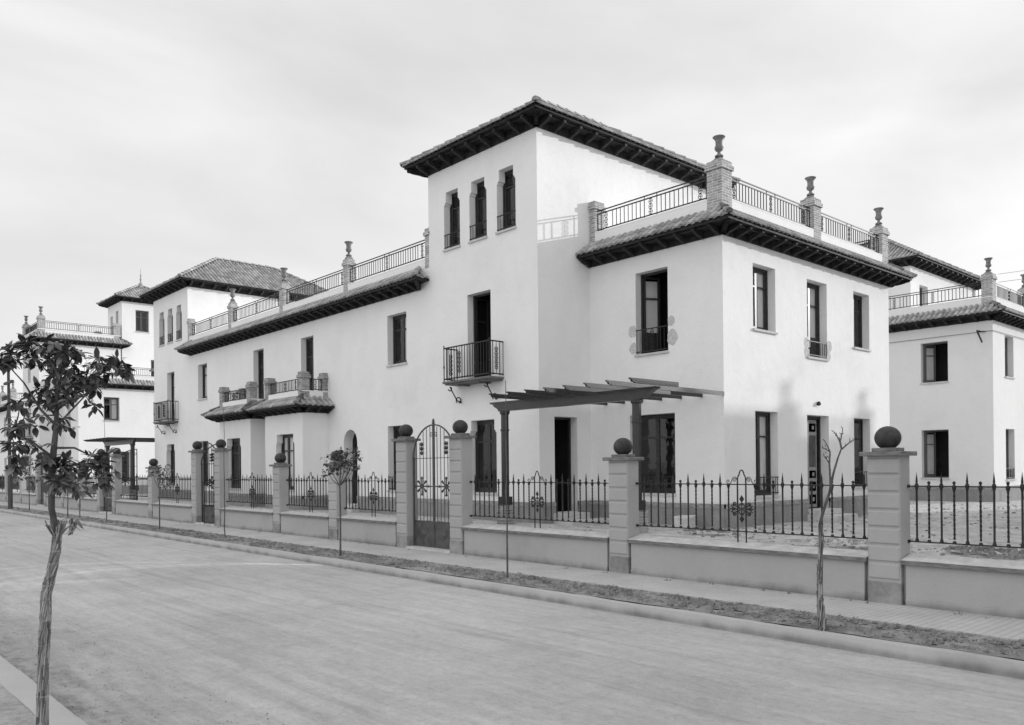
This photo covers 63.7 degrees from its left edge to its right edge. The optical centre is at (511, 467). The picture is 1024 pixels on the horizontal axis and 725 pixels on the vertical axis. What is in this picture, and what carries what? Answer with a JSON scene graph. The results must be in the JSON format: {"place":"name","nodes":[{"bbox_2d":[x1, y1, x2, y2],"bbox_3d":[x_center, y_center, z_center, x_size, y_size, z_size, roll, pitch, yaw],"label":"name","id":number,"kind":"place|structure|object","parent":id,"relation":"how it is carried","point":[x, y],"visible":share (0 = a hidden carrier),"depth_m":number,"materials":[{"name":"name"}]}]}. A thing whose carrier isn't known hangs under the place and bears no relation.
{"place":"outdoors","nodes":[
{"label":"outdoors","id":0,"kind":"place"},
{"bbox_2d":[0,684,35,724],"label":"sidewalk","id":1,"kind":"structure","parent":0,"point":[14,710],"depth_m":6.37,"materials":[{"name":"grey concrete"}]},
{"bbox_2d":[0,333,135,724],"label":"street tree","id":2,"kind":"object","parent":1,"relation":"on","point":[60,353],"visible":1,"depth_m":5.61,"materials":[{"name":"grey plant"}]},
{"bbox_2d":[0,512,1023,724],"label":"road","id":3,"kind":"structure","parent":0,"point":[537,676],"depth_m":8.68,"materials":[{"name":"grey asphalt"}]},
{"bbox_2d":[1,605,283,724],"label":"road grit","id":4,"kind":"object","parent":3,"relation":"on","point":[110,675],"visible":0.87,"depth_m":8.05,"materials":[{"name":"gravel"}]},
{"bbox_2d":[0,501,1023,640],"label":"sidewalk","id":5,"kind":"structure","parent":0,"point":[1004,628],"depth_m":12.53,"materials":[{"name":"grey concrete"}]},
{"bbox_2d":[3,465,7,501],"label":"wall pillar","id":6,"kind":"structure","parent":5,"relation":"on","point":[6,478],"depth_m":52.06,"materials":[{"name":"stone"}]},
{"bbox_2d":[6,492,19,502],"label":"wall","id":7,"kind":"structure","parent":5,"relation":"on","point":[16,497],"depth_m":50.06,"materials":[{"name":"paint"}]},
{"bbox_2d":[12,475,19,491],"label":"iron railing","id":8,"kind":"object","parent":7,"relation":"on","point":[16,482],"visible":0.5,"depth_m":50.92,"materials":[{"name":"grey metal"}]},
{"bbox_2d":[19,465,26,503],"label":"wall pillar","id":9,"kind":"structure","parent":5,"relation":"on","point":[22,485],"depth_m":48.93,"materials":[{"name":"stone"}]},
{"bbox_2d":[20,493,35,504],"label":"wall","id":10,"kind":"structure","parent":5,"relation":"on","point":[25,498],"depth_m":47.50,"materials":[{"name":"concrete"}]},
{"bbox_2d":[25,475,35,492],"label":"iron railing","id":11,"kind":"object","parent":10,"relation":"on","point":[28,478],"visible":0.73,"depth_m":47.94,"materials":[{"name":"grey metal"}]},
{"bbox_2d":[34,454,42,504],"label":"wall pillar","id":12,"kind":"structure","parent":5,"relation":"on","point":[38,489],"depth_m":45.90,"materials":[{"name":"stone"}]},
{"bbox_2d":[45,494,60,507],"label":"wall","id":13,"kind":"structure","parent":5,"relation":"on","point":[58,502],"depth_m":42.74,"materials":[{"name":"concrete"}]},
{"bbox_2d":[61,463,69,507],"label":"wall pillar","id":14,"kind":"structure","parent":5,"relation":"on","point":[63,494],"depth_m":41.82,"materials":[{"name":"stone"}]},
{"bbox_2d":[62,496,77,509],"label":"wall","id":15,"kind":"structure","parent":5,"relation":"on","point":[73,503],"depth_m":40.65,"materials":[{"name":"paint"}]},
{"bbox_2d":[77,468,86,509],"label":"wall pillar","id":16,"kind":"structure","parent":5,"relation":"on","point":[81,484],"depth_m":39.52,"materials":[{"name":"stone"}]},
{"bbox_2d":[80,497,96,511],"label":"wall","id":17,"kind":"structure","parent":5,"relation":"on","point":[89,504],"depth_m":38.31,"materials":[{"name":"paint"}]},
{"bbox_2d":[87,474,96,496],"bbox_3d":[-19.594,0.821,38.574,0.060,1.140,2.770,-1,0,-42],"label":"iron railing","id":18,"kind":"object","parent":17,"relation":"on","point":[90,487],"visible":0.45,"depth_m":38.85,"materials":[{"name":"grey metal"}]},
{"bbox_2d":[96,449,106,511],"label":"wall pillar","id":19,"kind":"structure","parent":5,"relation":"on","point":[100,501],"depth_m":37.16,"materials":[{"name":"stone"}]},
{"bbox_2d":[109,448,123,513],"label":"wall pillar","id":20,"kind":"structure","parent":5,"relation":"on","point":[117,491],"depth_m":35.48,"materials":[{"name":"stone"}]},
{"bbox_2d":[104,449,137,510],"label":"iron gate","id":21,"kind":"structure","parent":20,"relation":"attached to","point":[109,503],"depth_m":36.84,"materials":[{"name":"black metal"}]},
{"bbox_2d":[114,499,147,517],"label":"wall","id":22,"kind":"structure","parent":5,"relation":"on","point":[133,508],"depth_m":33.75,"materials":[{"name":"concrete"}]},
{"bbox_2d":[120,473,147,499],"bbox_3d":[-15.473,0.781,33.969,0.060,1.140,4.270,-1,0,-42],"label":"iron railing","id":23,"kind":"object","parent":22,"relation":"on","point":[131,479],"visible":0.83,"depth_m":34.13,"materials":[{"name":"black metal"}]},
{"bbox_2d":[145,458,161,518],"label":"wall pillar","id":24,"kind":"structure","parent":5,"relation":"on","point":[153,492],"depth_m":32.01,"materials":[{"name":"stone"}]},
{"bbox_2d":[151,502,191,522],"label":"wall","id":25,"kind":"structure","parent":5,"relation":"on","point":[177,512],"depth_m":30.29,"materials":[{"name":"concrete"}]},
{"bbox_2d":[158,473,190,502],"bbox_3d":[-12.422,0.751,30.560,0.060,1.140,4.120,-1,0,-42],"label":"iron railing","id":26,"kind":"object","parent":25,"relation":"on","point":[177,490],"visible":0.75,"depth_m":30.57,"materials":[{"name":"black metal"}]},
{"bbox_2d":[188,441,204,523],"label":"wall pillar","id":27,"kind":"structure","parent":5,"relation":"on","point":[196,452],"depth_m":28.66,"materials":[{"name":"stone"}]},
{"bbox_2d":[211,439,230,525],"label":"wall pillar","id":28,"kind":"structure","parent":5,"relation":"on","point":[220,459],"depth_m":27.15,"materials":[{"name":"stone"}]},
{"bbox_2d":[201,441,224,523],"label":"iron gate","id":29,"kind":"structure","parent":28,"relation":"attached to","point":[208,513],"depth_m":27.86,"materials":[{"name":"black metal"}]},
{"bbox_2d":[219,507,272,532],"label":"wall","id":30,"kind":"structure","parent":5,"relation":"on","point":[256,519],"depth_m":25.46,"materials":[{"name":"paint"}]},
{"bbox_2d":[226,473,272,507],"bbox_3d":[-8.127,0.709,25.761,0.060,1.140,3.920,-1,0,-42],"label":"iron railing","id":31,"kind":"object","parent":30,"relation":"on","point":[252,490],"visible":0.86,"depth_m":25.72,"materials":[{"name":"black metal"}]},
{"bbox_2d":[269,453,291,532],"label":"wall pillar","id":32,"kind":"structure","parent":5,"relation":"on","point":[280,468],"depth_m":23.95,"materials":[{"name":"stone"}]},
{"bbox_2d":[279,511,328,538],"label":"wall","id":33,"kind":"structure","parent":5,"relation":"on","point":[309,524],"depth_m":22.70,"materials":[{"name":"concrete"}]},
{"bbox_2d":[286,472,328,512],"bbox_3d":[-5.606,0.685,22.945,0.060,1.140,2.880,-1,0,-42],"label":"iron railing","id":34,"kind":"object","parent":33,"relation":"on","point":[310,488],"visible":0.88,"depth_m":22.98,"materials":[{"name":"black metal"}]},
{"bbox_2d":[324,450,349,539],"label":"wall pillar","id":35,"kind":"structure","parent":5,"relation":"on","point":[333,493],"depth_m":21.52,"materials":[{"name":"stone"}]},
{"bbox_2d":[336,515,396,546],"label":"wall","id":36,"kind":"structure","parent":5,"relation":"on","point":[370,530],"depth_m":20.28,"materials":[{"name":"paint"}]},
{"bbox_2d":[344,472,396,516],"bbox_3d":[-3.459,0.664,20.545,0.060,1.140,2.800,-1,0,-42],"label":"iron railing","id":37,"kind":"object","parent":36,"relation":"on","point":[371,494],"visible":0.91,"depth_m":20.59,"materials":[{"name":"black metal"}]},
{"bbox_2d":[391,424,420,547],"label":"wall pillar","id":38,"kind":"structure","parent":5,"relation":"on","point":[405,442],"depth_m":19.14,"materials":[{"name":"stone"}]},
{"bbox_2d":[406,545,449,552],"bbox_3d":[-1.745,1.857,18.553,0.420,0.120,1.660,-1,0,-42],"label":"threshold","id":39,"kind":"object","parent":5,"relation":"on","point":[436,549],"visible":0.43,"depth_m":18.40,"materials":[{"name":"stone"}]},
{"bbox_2d":[444,420,476,554],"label":"wall pillar","id":40,"kind":"structure","parent":5,"relation":"on","point":[460,475],"depth_m":17.62,"materials":[{"name":"stone"}]},
{"bbox_2d":[413,418,449,548],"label":"iron gate","id":41,"kind":"structure","parent":40,"relation":"attached to","point":[434,533],"depth_m":18.56,"materials":[{"name":"black metal"}]},
{"bbox_2d":[461,524,608,570],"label":"wall","id":42,"kind":"structure","parent":5,"relation":"on","point":[577,549],"depth_m":15.73,"materials":[{"name":"paint"}]},
{"bbox_2d":[470,471,608,527],"bbox_3d":[0.492,0.625,16.130,0.060,1.140,4.190,-1,0,-42],"label":"iron railing","id":43,"kind":"object","parent":42,"relation":"on","point":[562,482],"visible":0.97,"depth_m":16.07,"materials":[{"name":"black metal"}]},
{"bbox_2d":[602,438,643,573],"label":"wall pillar","id":44,"kind":"structure","parent":5,"relation":"on","point":[623,497],"depth_m":14.22,"materials":[{"name":"stone"}]},
{"bbox_2d":[627,535,867,600],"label":"wall","id":45,"kind":"structure","parent":5,"relation":"on","point":[784,568],"depth_m":12.32,"materials":[{"name":"paint"}]},
{"bbox_2d":[636,470,867,542],"bbox_3d":[3.545,0.596,12.720,0.060,1.140,4.205,-1,0,-42],"label":"iron railing","id":46,"kind":"object","parent":45,"relation":"on","point":[764,484],"visible":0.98,"depth_m":12.65,"materials":[{"name":"black metal"}]},
{"bbox_2d":[859,426,916,604],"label":"wall pillar","id":47,"kind":"structure","parent":5,"relation":"on","point":[888,476],"depth_m":10.82,"materials":[{"name":"stone"}]},
{"bbox_2d":[900,554,1023,618],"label":"wall","id":48,"kind":"structure","parent":5,"relation":"on","point":[991,587],"depth_m":10.12,"materials":[{"name":"concrete"}]},
{"bbox_2d":[907,472,1023,548],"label":"iron railing","id":49,"kind":"object","parent":48,"relation":"on","point":[967,486],"visible":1,"depth_m":10.30,"materials":[{"name":"black metal"}]},
{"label":"threshold","id":50,"kind":"object","parent":5,"relation":"on","visible":0},
{"bbox_2d":[41,454,60,503],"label":"iron gate","id":51,"kind":"structure","parent":50,"relation":"on","point":[42,495],"depth_m":45.70,"materials":[{"name":"grey metal"}]},
{"bbox_2d":[0,489,1023,560],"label":"yard","id":52,"kind":"structure","parent":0,"point":[974,532],"depth_m":18.45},
{"bbox_2d":[0,382,23,489],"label":"distant villa","id":53,"kind":"object","parent":52,"relation":"on","point":[3,436],"visible":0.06,"depth_m":71.53,"materials":[{"name":"paint"}]},
{"bbox_2d":[12,269,154,494],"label":"tower villa","id":54,"kind":"object","parent":52,"relation":"on","point":[127,410],"visible":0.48,"depth_m":54.10,"materials":[{"name":"paint"}]},
{"bbox_2d":[103,397,119,421],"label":"window","id":55,"kind":"structure","parent":54,"relation":"in","point":[111,406],"depth_m":53.15,"materials":[{"name":"glass"}]},
{"bbox_2d":[120,452,129,481],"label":"window","id":56,"kind":"structure","parent":54,"relation":"in","point":[125,467],"depth_m":54.33,"materials":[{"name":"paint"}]},
{"bbox_2d":[135,310,149,332],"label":"window","id":57,"kind":"structure","parent":54,"relation":"in","point":[142,315],"depth_m":57.96,"materials":[{"name":"glass"}]},
{"bbox_2d":[84,437,154,498],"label":"pergola","id":58,"kind":"object","parent":52,"relation":"on","point":[111,441],"visible":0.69,"depth_m":41.87,"materials":[{"name":"grey wood"}]},
{"bbox_2d":[70,494,608,531],"bbox_3d":[-14.213,1.469,34.949,2.660,0.160,48.910,-1,0,-42],"label":"yard rubble","id":59,"kind":"object","parent":52,"relation":"on","point":[393,515],"visible":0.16,"depth_m":23.55,"materials":[{"name":"stone"}]},
{"bbox_2d":[137,95,917,528],"bbox_3d":[-5.173,-4.629,34.639,12.866,12.358,38.148,-1,0,-42],"label":"double villa","id":60,"kind":"object","parent":52,"relation":"on","point":[563,245],"visible":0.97,"depth_m":22.25,"materials":[{"name":"paint"}]},
{"bbox_2d":[165,444,174,485],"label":"window","id":61,"kind":"structure","parent":60,"relation":"in","point":[172,451],"depth_m":40.82,"materials":[{"name":"glass"}]},
{"bbox_2d":[171,373,174,420],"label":"french door","id":62,"kind":"structure","parent":60,"relation":"in","point":[172,375],"depth_m":40.67,"materials":[{"name":"paint"}]},
{"bbox_2d":[175,312,181,340],"bbox_3d":[-15.822,-6.931,39.414,0.340,1.690,0.790,-1,0,-42],"label":"window","id":63,"kind":"structure","parent":60,"relation":"in","point":[178,338],"depth_m":39.58,"materials":[{"name":"paint"}]},
{"bbox_2d":[197,365,207,400],"bbox_3d":[-13.888,-3.885,37.307,0.365,1.620,1.110,-1,0,-42],"label":"window","id":64,"kind":"structure","parent":60,"relation":"in","point":[204,366],"depth_m":37.70,"materials":[{"name":"paint"}]},
{"bbox_2d":[204,441,208,486],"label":"window","id":65,"kind":"structure","parent":60,"relation":"in","point":[205,444],"depth_m":38.01,"materials":[{"name":"glass"}]},
{"bbox_2d":[228,438,241,489],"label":"window","id":66,"kind":"structure","parent":60,"relation":"in","point":[236,447],"depth_m":33.02,"materials":[{"name":"glass"}]},
{"bbox_2d":[258,350,263,398],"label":"french door","id":67,"kind":"structure","parent":60,"relation":"in","point":[260,353],"depth_m":33.37,"materials":[{"name":"paint"}]},
{"bbox_2d":[281,434,294,491],"bbox_3d":[-7.919,-0.183,29.196,0.365,2.020,1.470,-1,0,-42],"label":"window","id":68,"kind":"structure","parent":60,"relation":"in","point":[287,447],"depth_m":29.39,"materials":[{"name":"glass"}]},
{"bbox_2d":[306,337,313,390],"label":"french door","id":69,"kind":"structure","parent":60,"relation":"in","point":[309,342],"depth_m":30.36,"materials":[{"name":"paint"}]},
{"bbox_2d":[353,434,357,502],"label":"door","id":70,"kind":"structure","parent":60,"relation":"in","point":[355,473],"depth_m":28.21,"materials":[{"name":"paint"}]},
{"bbox_2d":[387,426,400,491],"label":"window","id":71,"kind":"structure","parent":60,"relation":"in","point":[396,434],"depth_m":26.10,"materials":[{"name":"glass"}]},
{"bbox_2d":[386,314,406,366],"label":"window","id":72,"kind":"structure","parent":60,"relation":"in","point":[399,322],"depth_m":26.06,"materials":[{"name":"glass"}]},
{"bbox_2d":[442,192,460,251],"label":"window","id":73,"kind":"structure","parent":60,"relation":"in","point":[454,233],"depth_m":23.86,"materials":[{"name":"glass"}]},
{"bbox_2d":[468,181,487,243],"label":"window","id":74,"kind":"structure","parent":60,"relation":"in","point":[480,225],"depth_m":23.01,"materials":[{"name":"glass"}]},
{"bbox_2d":[473,292,490,377],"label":"french door","id":75,"kind":"structure","parent":60,"relation":"in","point":[482,302],"depth_m":23.33,"materials":[{"name":"paint"}]},
{"bbox_2d":[473,420,497,494],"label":"window","id":76,"kind":"structure","parent":60,"relation":"in","point":[486,440],"depth_m":23.48,"materials":[{"name":"glass"}]},
{"bbox_2d":[495,169,516,234],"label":"window","id":77,"kind":"structure","parent":60,"relation":"in","point":[509,199],"depth_m":22.12,"materials":[{"name":"glass"}]},
{"bbox_2d":[554,417,571,511],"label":"door","id":78,"kind":"structure","parent":60,"relation":"in","point":[562,426],"depth_m":22.45,"materials":[{"name":"paint"}]},
{"bbox_2d":[634,269,668,356],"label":"french door","id":79,"kind":"structure","parent":60,"relation":"in","point":[654,285],"depth_m":21.16,"materials":[{"name":"paint"}]},
{"bbox_2d":[641,413,676,495],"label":"window","id":80,"kind":"structure","parent":60,"relation":"in","point":[657,431],"depth_m":21.75,"materials":[{"name":"glass"}]},
{"bbox_2d":[753,267,777,334],"bbox_3d":[6.107,-4.140,20.316,1.080,1.640,0.365,-1,0,-42],"label":"window","id":81,"kind":"structure","parent":60,"relation":"in","point":[760,276],"depth_m":20.60,"materials":[{"name":"glass"}]},
{"bbox_2d":[755,412,780,497],"bbox_3d":[6.186,-0.330,20.353,1.090,2.120,0.365,-1,0,-42],"label":"window","id":82,"kind":"structure","parent":60,"relation":"in","point":[762,419],"depth_m":20.61,"materials":[{"name":"glass"}]},
{"bbox_2d":[807,416,820,508],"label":"front door","id":83,"kind":"structure","parent":60,"relation":"in","point":[813,422],"depth_m":22.34,"materials":[{"name":"grey paint"}]},
{"bbox_2d":[807,282,829,361],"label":"french door","id":84,"kind":"structure","parent":60,"relation":"in","point":[813,317],"depth_m":22.33,"materials":[{"name":"paint"}]},
{"bbox_2d":[854,419,867,488],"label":"window","id":85,"kind":"structure","parent":60,"relation":"in","point":[858,423],"depth_m":24.11,"materials":[{"name":"glass"}]},
{"bbox_2d":[853,294,871,351],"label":"window","id":86,"kind":"structure","parent":60,"relation":"in","point":[857,300],"depth_m":24.11,"materials":[{"name":"glass"}]},
{"bbox_2d":[489,377,723,533],"bbox_3d":[2.023,-0.107,19.221,4.054,3.275,5.354,-1,0,-42],"label":"pergola","id":87,"kind":"object","parent":52,"relation":"on","point":[635,392],"visible":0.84,"depth_m":18.15,"materials":[{"name":"grey wood"}]},
{"bbox_2d":[674,515,695,528],"bbox_3d":[4.057,1.284,19.361,0.349,0.353,0.490,-1,0,-42],"label":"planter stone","id":88,"kind":"object","parent":52,"relation":"on","point":[684,521],"visible":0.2,"depth_m":19.21,"materials":[{"name":"grey stone"}]},
{"bbox_2d":[677,527,740,536],"bbox_3d":[4.032,1.297,16.887,1.289,0.181,1.057,-1,0,25],"label":"rubble heap","id":89,"kind":"object","parent":52,"relation":"on","point":[733,533],"visible":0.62,"depth_m":16.73,"materials":[{"name":"soil"}]},
{"bbox_2d":[482,503,1021,558],"bbox_3d":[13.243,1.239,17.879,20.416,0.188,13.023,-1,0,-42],"label":"yard rubble","id":90,"kind":"object","parent":52,"relation":"on","point":[760,529],"visible":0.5,"depth_m":18.30,"materials":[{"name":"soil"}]},
{"bbox_2d":[770,537,918,552],"bbox_3d":[5.369,1.241,13.358,2.776,0.210,1.623,-1,0,34],"label":"rubble heap","id":91,"kind":"object","parent":52,"relation":"on","point":[851,541],"visible":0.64,"depth_m":13.31,"materials":[{"name":"stone"}]},
{"bbox_2d":[861,239,1023,501],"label":"villa","id":92,"kind":"object","parent":52,"relation":"on","point":[956,377],"visible":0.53,"depth_m":32.27,"materials":[{"name":"paint"}]},
{"bbox_2d":[920,341,948,384],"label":"window","id":93,"kind":"structure","parent":92,"relation":"in","point":[935,355],"depth_m":32.87,"materials":[{"name":"glass"}]},
{"bbox_2d":[921,430,949,478],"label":"window","id":94,"kind":"structure","parent":92,"relation":"in","point":[936,442],"depth_m":32.90,"materials":[{"name":"glass"}]},
{"bbox_2d":[1005,338,1014,378],"bbox_3d":[19.199,-4.287,32.018,1.040,1.640,0.340,-1,0,-42],"label":"window","id":95,"kind":"structure","parent":92,"relation":"in","point":[1006,358],"depth_m":32.38,"materials":[{"name":"paint"}]},
{"bbox_2d":[1006,429,1016,480],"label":"window","id":96,"kind":"structure","parent":92,"relation":"in","point":[1012,470],"depth_m":32.41,"materials":[{"name":"paint"}]},
{"bbox_2d":[918,545,1023,558],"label":"rubble heap","id":97,"kind":"object","parent":52,"relation":"on","point":[1013,553],"visible":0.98,"depth_m":11.96,"materials":[{"name":"soil"}]},
{"bbox_2d":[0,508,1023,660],"bbox_3d":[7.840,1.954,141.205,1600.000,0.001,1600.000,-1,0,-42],"label":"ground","id":98,"kind":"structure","parent":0,"point":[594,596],"depth_m":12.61,"materials":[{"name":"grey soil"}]},
{"bbox_2d":[0,656,87,724],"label":"kerb","id":99,"kind":"structure","parent":98,"relation":"on","point":[18,685],"depth_m":6.88,"materials":[{"name":"concrete"}]},
{"bbox_2d":[0,505,1023,659],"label":"planting strip","id":100,"kind":"object","parent":98,"relation":"on","point":[898,635],"visible":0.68,"depth_m":10.79,"materials":[{"name":"soil"}]},
{"bbox_2d":[3,348,13,508],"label":"utility pole","id":101,"kind":"object","parent":100,"relation":"on","point":[10,479],"visible":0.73,"depth_m":41.93,"materials":[{"name":"grey wood"}]},
{"bbox_2d":[18,458,40,510],"bbox_3d":[-23.255,0.817,39.538,1.071,2.659,1.720,-1,0,-42],"label":"street tree","id":102,"kind":"object","parent":100,"relation":"on","point":[26,473],"visible":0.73,"depth_m":39.54,"materials":[{"name":"grey plant"}]},
{"bbox_2d":[0,505,136,524],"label":"soil clods","id":103,"kind":"object","parent":100,"relation":"on","point":[17,508],"visible":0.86,"depth_m":34.49,"materials":[{"name":"grey soil"}]},
{"bbox_2d":[147,464,173,528],"bbox_3d":[-11.121,0.949,26.195,0.786,2.159,1.777,-1,0,-42],"label":"street tree","id":104,"kind":"object","parent":100,"relation":"on","point":[159,476],"visible":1,"depth_m":26.16,"materials":[{"name":"grey plant"}]},
{"bbox_2d":[223,406,225,537],"bbox_3d":[-7.826,0.152,22.391,0.071,3.651,0.049,-1,0,4],"label":"bare sapling","id":105,"kind":"object","parent":100,"relation":"on","point":[224,489],"visible":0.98,"depth_m":22.38,"materials":[{"name":"grey plant"}]},
{"bbox_2d":[319,447,362,555],"bbox_3d":[-3.623,0.746,17.563,0.863,2.420,1.543,-1,0,-42],"label":"street tree","id":106,"kind":"object","parent":100,"relation":"on","point":[336,467],"visible":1,"depth_m":17.55,"materials":[{"name":"grey plant"}]},
{"bbox_2d":[505,381,508,577],"bbox_3d":[-0.089,0.227,13.683,0.058,3.354,0.055,-1,0,-42],"label":"bare sapling","id":107,"kind":"object","parent":100,"relation":"on","point":[507,558],"visible":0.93,"depth_m":13.66,"materials":[{"name":"grey plant"}]},
{"bbox_2d":[34,509,1011,652],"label":"dry weeds","id":108,"kind":"object","parent":100,"relation":"on","point":[575,581],"visible":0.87,"depth_m":12.73,"materials":[{"name":"plant"}]},
{"bbox_2d":[123,524,1023,655],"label":"soil clods","id":109,"kind":"object","parent":100,"relation":"on","point":[926,633],"visible":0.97,"depth_m":11.43,"materials":[{"name":"grey soil"}]},
{"bbox_2d":[816,427,853,630],"bbox_3d":[3.569,0.735,9.100,0.103,2.387,0.457,-1,0,-42],"label":"bare tree","id":110,"kind":"object","parent":100,"relation":"on","point":[821,619],"visible":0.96,"depth_m":9.20,"materials":[{"name":"grey plant"}]},
{"bbox_2d":[0,509,1023,679],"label":"kerb","id":111,"kind":"structure","parent":98,"relation":"on","point":[982,663],"depth_m":10.53,"materials":[{"name":"concrete"}]},
{"bbox_2d":[0,0,1023,398],"label":"sky","id":112,"kind":"structure","parent":0,"point":[163,139],"materials":[{"name":"white"}]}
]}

